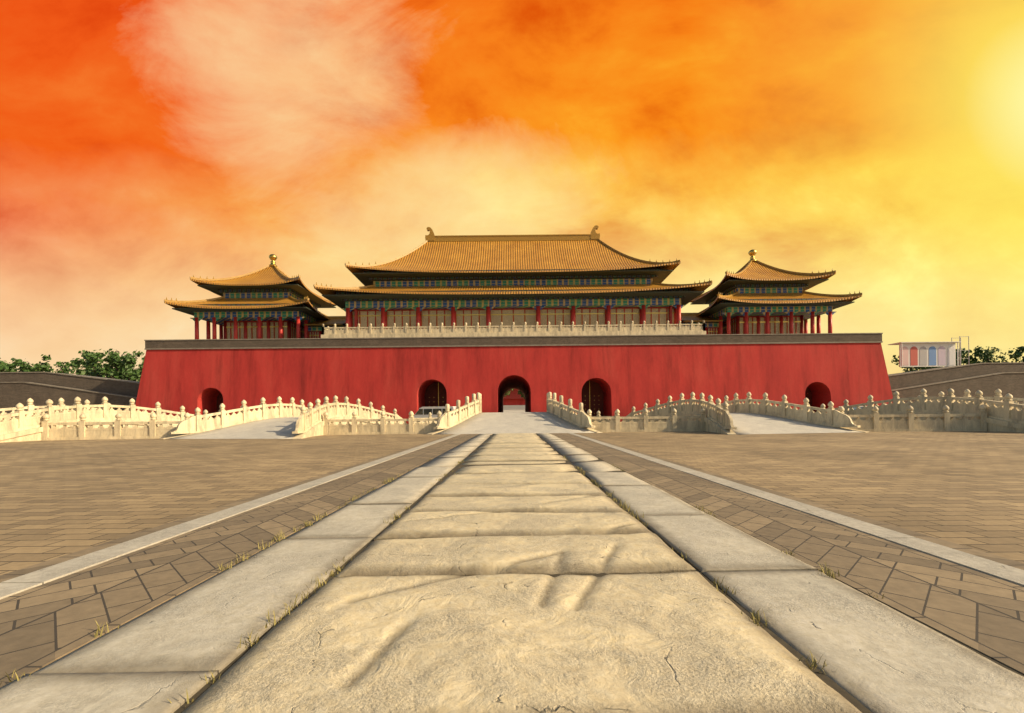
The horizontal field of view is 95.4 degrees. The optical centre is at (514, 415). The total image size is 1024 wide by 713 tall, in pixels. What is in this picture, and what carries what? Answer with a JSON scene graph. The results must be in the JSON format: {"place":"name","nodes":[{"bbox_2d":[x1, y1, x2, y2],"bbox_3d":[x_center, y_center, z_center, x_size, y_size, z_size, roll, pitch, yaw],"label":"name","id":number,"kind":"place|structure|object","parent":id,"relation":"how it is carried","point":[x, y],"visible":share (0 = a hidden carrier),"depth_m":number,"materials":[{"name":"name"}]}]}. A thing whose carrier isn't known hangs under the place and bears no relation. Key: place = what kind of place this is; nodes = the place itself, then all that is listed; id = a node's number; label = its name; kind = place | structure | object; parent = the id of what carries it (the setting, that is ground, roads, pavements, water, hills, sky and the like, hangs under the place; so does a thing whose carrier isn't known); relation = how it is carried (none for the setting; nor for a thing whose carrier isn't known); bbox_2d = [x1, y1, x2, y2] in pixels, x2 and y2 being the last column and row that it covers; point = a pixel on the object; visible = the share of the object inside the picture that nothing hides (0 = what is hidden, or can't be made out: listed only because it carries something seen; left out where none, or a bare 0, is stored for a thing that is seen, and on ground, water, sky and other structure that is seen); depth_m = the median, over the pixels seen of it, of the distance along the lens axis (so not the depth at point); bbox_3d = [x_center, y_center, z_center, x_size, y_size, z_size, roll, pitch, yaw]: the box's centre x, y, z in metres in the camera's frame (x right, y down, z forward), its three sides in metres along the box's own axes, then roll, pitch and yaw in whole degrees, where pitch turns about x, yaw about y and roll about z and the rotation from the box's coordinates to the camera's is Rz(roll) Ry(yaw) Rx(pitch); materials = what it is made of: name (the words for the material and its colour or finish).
{"place":"outdoors","nodes":[
{"label":"outdoors","id":0,"kind":"place"},
{"bbox_2d":[414,406,455,421],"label":"van","id":1,"kind":"object","parent":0,"point":[422,412],"visible":0.29,"depth_m":71.38,"materials":[{"name":"white paint"}]},
{"bbox_2d":[0,455,883,706],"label":"joint grass","id":2,"kind":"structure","parent":0,"point":[610,495],"depth_m":4.21,"materials":[{"name":"green plant"}]},
{"bbox_2d":[0,431,1023,673],"bbox_3d":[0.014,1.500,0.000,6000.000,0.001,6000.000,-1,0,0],"label":"ground","id":3,"kind":"structure","parent":0,"point":[59,498],"depth_m":11.75,"materials":[{"name":"stone"}]},
{"bbox_2d":[0,360,20,371],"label":"tree","id":4,"kind":"object","parent":3,"relation":"on","point":[10,366],"visible":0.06,"depth_m":126.31,"materials":[{"name":"green plant"}]},
{"bbox_2d":[0,354,51,371],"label":"tree","id":5,"kind":"object","parent":3,"relation":"on","point":[23,367],"visible":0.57,"depth_m":123.28,"materials":[{"name":"green plant"}]},
{"bbox_2d":[41,358,99,374],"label":"tree","id":6,"kind":"object","parent":3,"relation":"on","point":[64,369],"visible":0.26,"depth_m":126.74,"materials":[{"name":"green plant"}]},
{"bbox_2d":[0,396,208,442],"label":"bridge","id":7,"kind":"structure","parent":3,"relation":"on","point":[20,424],"depth_m":36.45,"materials":[{"name":"stone"}]},
{"bbox_2d":[71,349,139,380],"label":"tree","id":8,"kind":"object","parent":3,"relation":"on","point":[93,359],"visible":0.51,"depth_m":119.50,"materials":[{"name":"green plant"}]},
{"bbox_2d":[85,362,140,381],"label":"tree","id":9,"kind":"object","parent":3,"relation":"on","point":[110,369],"visible":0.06,"depth_m":134.50,"materials":[{"name":"green plant"}]},
{"bbox_2d":[99,350,144,381],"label":"tree","id":10,"kind":"object","parent":3,"relation":"on","point":[129,373],"visible":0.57,"depth_m":118.70,"materials":[{"name":"green plant"}]},
{"bbox_2d":[160,395,403,438],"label":"bridge","id":11,"kind":"structure","parent":3,"relation":"on","point":[281,421],"depth_m":37.68,"materials":[{"name":"stone"}]},
{"bbox_2d":[0,433,1023,712],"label":"stone walkway","id":12,"kind":"structure","parent":3,"relation":"on","point":[546,575],"depth_m":3.60,"materials":[{"name":"stone"},{"name":"brick"}]},
{"bbox_2d":[0,362,1023,413],"bbox_3d":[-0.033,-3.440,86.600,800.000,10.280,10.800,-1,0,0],"label":"grey flanking walls","id":13,"kind":"structure","parent":3,"relation":"on","point":[42,388],"depth_m":81.69,"materials":[{"name":"brick"}]},
{"bbox_2d":[888,336,968,366],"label":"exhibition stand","id":14,"kind":"object","parent":13,"relation":"on","point":[927,354],"visible":0.95,"depth_m":87.96,"materials":[{"name":"white paint"}]},
{"bbox_2d":[135,343,892,423],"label":"wall","id":15,"kind":"structure","parent":3,"relation":"on","point":[626,378],"depth_m":78.41,"materials":[{"name":"red paint"}]},
{"bbox_2d":[164,254,336,338],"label":"corner pavilion","id":16,"kind":"structure","parent":15,"relation":"on","point":[272,300],"depth_m":90.30,"materials":[{"name":"tile"}]},
{"bbox_2d":[304,316,345,337],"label":"gallery","id":17,"kind":"object","parent":15,"relation":"on","point":[315,329],"visible":0.26,"depth_m":92.85,"materials":[{"name":"tile"}]},
{"bbox_2d":[313,225,712,337],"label":"main gate hall","id":18,"kind":"structure","parent":15,"relation":"on","point":[592,278],"depth_m":85.85,"materials":[{"name":"tile"}]},
{"bbox_2d":[322,320,704,334],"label":"terrace balustrade","id":19,"kind":"object","parent":18,"relation":"on","point":[632,327],"visible":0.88,"depth_m":80.50,"materials":[{"name":"stone"}]},
{"bbox_2d":[144,333,882,349],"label":"parapet","id":20,"kind":"structure","parent":15,"relation":"on","point":[486,341],"depth_m":78.68,"materials":[{"name":"grey stone"}]},
{"bbox_2d":[217,381,811,419],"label":"doors","id":21,"kind":"structure","parent":15,"relation":"in","point":[591,393],"depth_m":85.00,"materials":[{"name":"red wood"}]},
{"bbox_2d":[681,313,722,333],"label":"gallery","id":22,"kind":"object","parent":15,"relation":"on","point":[711,325],"visible":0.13,"depth_m":92.85,"materials":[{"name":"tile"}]},
{"bbox_2d":[690,249,861,333],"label":"corner pavilion","id":23,"kind":"structure","parent":15,"relation":"on","point":[753,295],"depth_m":90.31,"materials":[{"name":"tile"}]},
{"bbox_2d":[41,405,986,439],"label":"river balustrades","id":24,"kind":"object","parent":3,"relation":"on","point":[152,430],"visible":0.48,"depth_m":35.11,"materials":[{"name":"stone"}]},
{"bbox_2d":[426,392,602,434],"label":"bridge","id":25,"kind":"structure","parent":3,"relation":"on","point":[472,418],"depth_m":40.94,"materials":[{"name":"stone"}]},
{"bbox_2d":[625,392,867,434],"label":"bridge","id":26,"kind":"structure","parent":3,"relation":"on","point":[750,416],"depth_m":37.70,"materials":[{"name":"stone"}]},
{"bbox_2d":[815,388,1023,432],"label":"stone balustrade","id":27,"kind":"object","parent":3,"relation":"on","point":[1006,414],"depth_m":36.74,"materials":[{"name":"stone"}]},
{"bbox_2d":[891,349,978,371],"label":"tree","id":28,"kind":"object","parent":3,"relation":"on","point":[907,368],"visible":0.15,"depth_m":136.16,"materials":[{"name":"green plant"}]},
{"bbox_2d":[911,348,967,369],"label":"tree","id":29,"kind":"object","parent":3,"relation":"on","point":[923,368],"visible":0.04,"depth_m":142.34,"materials":[{"name":"green plant"}]},
{"bbox_2d":[961,347,997,364],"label":"tree","id":30,"kind":"object","parent":3,"relation":"on","point":[977,355],"visible":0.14,"depth_m":144.05,"materials":[{"name":"green plant"}]},
{"bbox_2d":[963,346,1023,364],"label":"tree","id":31,"kind":"object","parent":3,"relation":"on","point":[1017,354],"visible":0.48,"depth_m":143.53,"materials":[{"name":"green plant"}]},
{"bbox_2d":[0,0,1023,376],"label":"sky","id":32,"kind":"structure","parent":0,"point":[147,147],"materials":[{"name":"orange"}]},
{"bbox_2d":[503,389,524,411],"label":"distant building","id":33,"kind":"structure","parent":0,"point":[514,401],"depth_m":330.00,"materials":[{"name":"paint"}]}
]}

